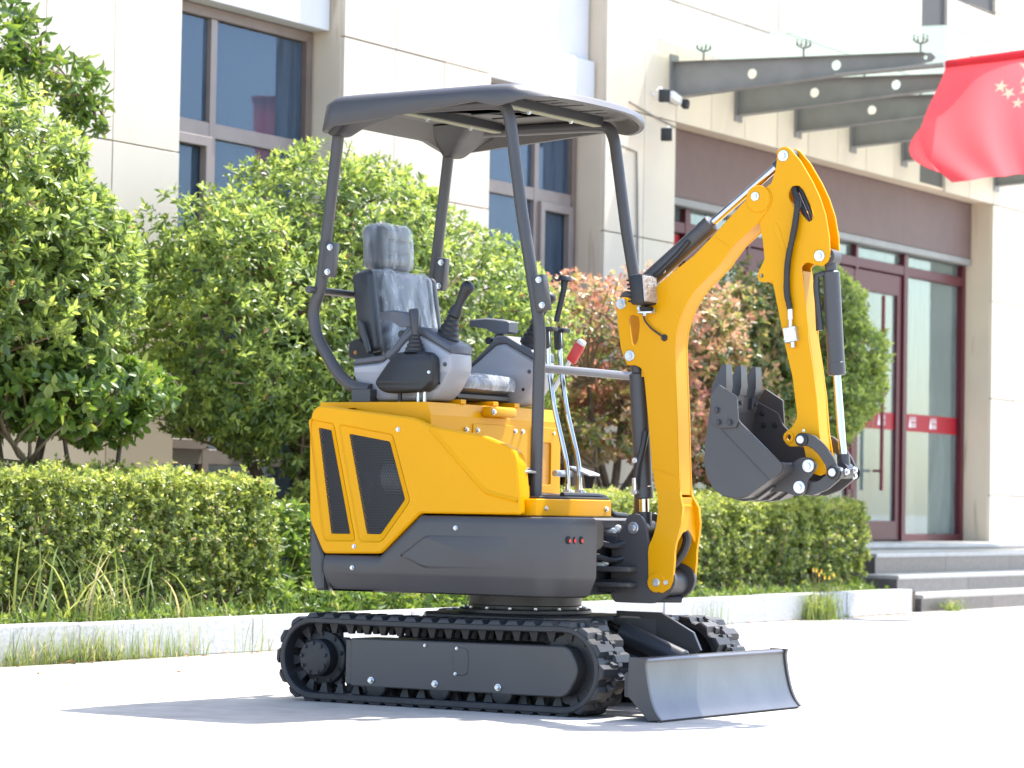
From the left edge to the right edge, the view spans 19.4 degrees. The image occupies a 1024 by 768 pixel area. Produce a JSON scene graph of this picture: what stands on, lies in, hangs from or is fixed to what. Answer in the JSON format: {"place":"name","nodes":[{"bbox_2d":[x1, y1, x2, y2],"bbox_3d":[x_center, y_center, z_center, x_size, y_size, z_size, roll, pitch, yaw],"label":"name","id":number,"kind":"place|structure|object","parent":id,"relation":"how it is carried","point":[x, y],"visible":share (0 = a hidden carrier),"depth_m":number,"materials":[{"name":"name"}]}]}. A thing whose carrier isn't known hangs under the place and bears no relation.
{"place":"outdoors","nodes":[
{"label":"outdoors","id":0,"kind":"place"},
{"bbox_2d":[0,606,1023,767],"bbox_3d":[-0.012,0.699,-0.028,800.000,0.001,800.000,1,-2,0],"label":"pavement","id":1,"kind":"structure","parent":0,"point":[939,689],"depth_m":9.74,"materials":[{"name":"concrete"}]},
{"bbox_2d":[0,597,728,666],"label":"kerb grass","id":2,"kind":"structure","parent":1,"relation":"on","point":[84,656],"depth_m":12.80,"materials":[{"name":"green plant"}]},
{"bbox_2d":[0,589,911,666],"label":"kerb","id":3,"kind":"structure","parent":1,"relation":"on","point":[754,608],"depth_m":13.93,"materials":[{"name":"concrete"}]},
{"bbox_2d":[0,571,915,623],"bbox_3d":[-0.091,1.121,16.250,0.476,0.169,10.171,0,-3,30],"label":"verge grass","id":4,"kind":"structure","parent":1,"relation":"on","point":[184,613],"depth_m":13.88,"materials":[{"name":"green plant"}]},
{"bbox_2d":[0,0,114,178],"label":"sapling","id":5,"kind":"object","parent":4,"relation":"on","point":[17,50],"visible":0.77,"depth_m":14.72,"materials":[{"name":"green plant"}]},
{"bbox_2d":[0,67,156,611],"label":"evergreen tree","id":6,"kind":"object","parent":4,"relation":"on","point":[71,263],"visible":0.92,"depth_m":13.76,"materials":[{"name":"green plant"}]},
{"bbox_2d":[0,345,186,593],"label":"leafy shrub","id":7,"kind":"object","parent":4,"relation":"on","point":[85,415],"visible":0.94,"depth_m":13.93,"materials":[{"name":"green plant"}]},
{"bbox_2d":[0,453,286,622],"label":"hedge","id":8,"kind":"object","parent":4,"relation":"on","point":[179,529],"visible":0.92,"depth_m":13.84,"materials":[{"name":"green plant"}]},
{"bbox_2d":[2,532,424,623],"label":"tall grass","id":9,"kind":"structure","parent":4,"relation":"on","point":[101,603],"depth_m":13.17,"materials":[{"name":"green plant"}]},
{"bbox_2d":[195,495,341,610],"bbox_3d":[-1.208,0.874,15.219,0.678,0.663,0.946,0,-3,30],"label":"shrub","id":10,"kind":"object","parent":4,"relation":"on","point":[300,535],"visible":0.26,"depth_m":15.06,"materials":[{"name":"green plant"}]},
{"bbox_2d":[96,136,584,600],"bbox_3d":[-0.890,-0.067,16.823,1.539,2.594,4.026,0,-3,30],"label":"evergreen tree","id":11,"kind":"object","parent":4,"relation":"on","point":[278,362],"visible":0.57,"depth_m":15.71,"materials":[{"name":"green plant"}]},
{"bbox_2d":[253,573,470,614],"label":"bed weeds","id":12,"kind":"object","parent":4,"relation":"on","point":[308,587],"visible":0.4,"depth_m":14.80,"materials":[{"name":"green plant"}]},
{"bbox_2d":[283,477,871,600],"bbox_3d":[0.662,0.965,18.294,0.703,0.777,6.518,0,-3,30],"label":"hedge","id":13,"kind":"object","parent":4,"relation":"on","point":[811,517],"visible":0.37,"depth_m":19.69,"materials":[{"name":"green plant"}]},
{"bbox_2d":[503,253,824,492],"bbox_3d":[1.100,0.204,20.126,1.348,2.362,3.443,0,-3,30],"label":"red tipped shrub","id":14,"kind":"object","parent":4,"relation":"on","point":[707,359],"visible":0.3,"depth_m":19.62,"materials":[{"name":"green plant"}]},
{"bbox_2d":[743,265,894,587],"bbox_3d":[2.183,0.266,21.255,0.893,2.365,1.510,0,-3,30],"label":"green bush","id":15,"kind":"object","parent":4,"relation":"on","point":[862,376],"visible":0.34,"depth_m":21.07,"materials":[{"name":"green plant"}]},
{"bbox_2d":[0,0,1023,598],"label":"office building","id":16,"kind":"structure","parent":1,"relation":"on","point":[208,90],"depth_m":22.04,"materials":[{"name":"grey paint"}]},
{"bbox_2d":[172,0,312,573],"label":"window","id":17,"kind":"structure","parent":16,"relation":"in","point":[246,82],"depth_m":17.87,"materials":[{"name":"blue glass"}]},
{"bbox_2d":[485,138,576,490],"bbox_3d":[0.022,-0.373,20.733,0.100,3.315,1.560,0,-3,30],"label":"window","id":18,"kind":"structure","parent":16,"relation":"in","point":[549,168],"depth_m":21.10,"materials":[{"name":"blue glass"}]},
{"bbox_2d":[621,101,676,266],"bbox_3d":[0.964,-1.119,21.831,0.014,1.827,0.962,0,-3,30],"label":"wall cable","id":19,"kind":"object","parent":16,"relation":"attached to","point":[637,213],"depth_m":21.73,"materials":[{"name":"grey"}]},
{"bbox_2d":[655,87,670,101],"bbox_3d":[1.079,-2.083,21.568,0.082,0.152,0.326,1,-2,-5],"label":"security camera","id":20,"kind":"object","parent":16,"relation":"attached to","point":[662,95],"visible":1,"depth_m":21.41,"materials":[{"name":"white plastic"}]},
{"bbox_2d":[661,125,672,140],"bbox_3d":[1.124,-1.817,21.702,0.082,0.152,0.326,1,-2,5],"label":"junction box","id":21,"kind":"object","parent":16,"relation":"attached to","point":[667,133],"visible":1,"depth_m":21.55,"materials":[{"name":"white plastic"}]},
{"bbox_2d":[652,91,689,108],"bbox_3d":[1.179,-2.079,21.935,0.150,0.114,0.292,-7,-9,74],"label":"security camera","id":22,"kind":"object","parent":16,"relation":"attached to","point":[676,98],"visible":0.77,"depth_m":21.95,"materials":[{"name":"white plastic"}]},
{"bbox_2d":[690,240,746,540],"bbox_3d":[1.614,0.055,23.471,0.142,2.345,1.030,0,-3,30],"label":"door","id":23,"kind":"structure","parent":16,"relation":"in","point":[743,256],"depth_m":23.75,"materials":[{"name":"red"}]},
{"bbox_2d":[743,248,797,540],"bbox_3d":[2.105,0.101,24.402,0.055,2.345,1.050,0,-3,30],"label":"door","id":24,"kind":"structure","parent":16,"relation":"in","point":[758,255],"depth_m":24.09,"materials":[{"name":"red"}]},
{"bbox_2d":[812,265,853,538],"bbox_3d":[2.677,0.147,25.294,0.142,2.345,1.050,0,-3,30],"label":"door","id":25,"kind":"structure","parent":16,"relation":"in","point":[847,491],"depth_m":25.64,"materials":[{"name":"red"}]},
{"bbox_2d":[852,268,901,539],"bbox_3d":[3.207,0.193,26.203,0.142,2.345,1.035,0,-3,30],"label":"door","id":26,"kind":"structure","parent":16,"relation":"in","point":[876,453],"depth_m":26.37,"materials":[{"name":"red"}]},
{"bbox_2d":[834,50,1023,181],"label":"flag","id":27,"kind":"object","parent":16,"relation":"hanging from","point":[972,127],"visible":1,"depth_m":20.92,"materials":[{"name":"red fabric"}]},
{"bbox_2d":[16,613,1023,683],"bbox_3d":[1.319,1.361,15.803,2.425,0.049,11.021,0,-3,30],"label":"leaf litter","id":28,"kind":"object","parent":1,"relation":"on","point":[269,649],"visible":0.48,"depth_m":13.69,"materials":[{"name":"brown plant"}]},
{"bbox_2d":[276,84,860,721],"bbox_3d":[0.293,0.057,10.503,2.011,2.156,1.009,-1,-3,33],"label":"mini excavator","id":29,"kind":"object","parent":1,"relation":"on","point":[434,458],"visible":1,"depth_m":10.31,"materials":[{"name":"metal"}]},
{"bbox_2d":[794,568,851,620],"bbox_3d":[1.975,1.375,19.151,0.445,0.406,0.694,0,-3,30],"label":"grass tuft","id":30,"kind":"object","parent":1,"relation":"on","point":[827,610],"visible":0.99,"depth_m":19.08,"materials":[{"name":"green plant"}]},
{"bbox_2d":[696,541,1023,611],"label":"entrance steps","id":31,"kind":"structure","parent":1,"relation":"on","point":[978,574],"depth_m":22.54,"materials":[{"name":"stone"}]},
{"bbox_2d":[939,598,969,611],"bbox_3d":[3.171,1.581,21.284,0.251,0.177,0.490,0,-3,30],"label":"step weed","id":32,"kind":"object","parent":1,"relation":"on","point":[953,608],"visible":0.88,"depth_m":21.24,"materials":[{"name":"green plant"}]}
]}

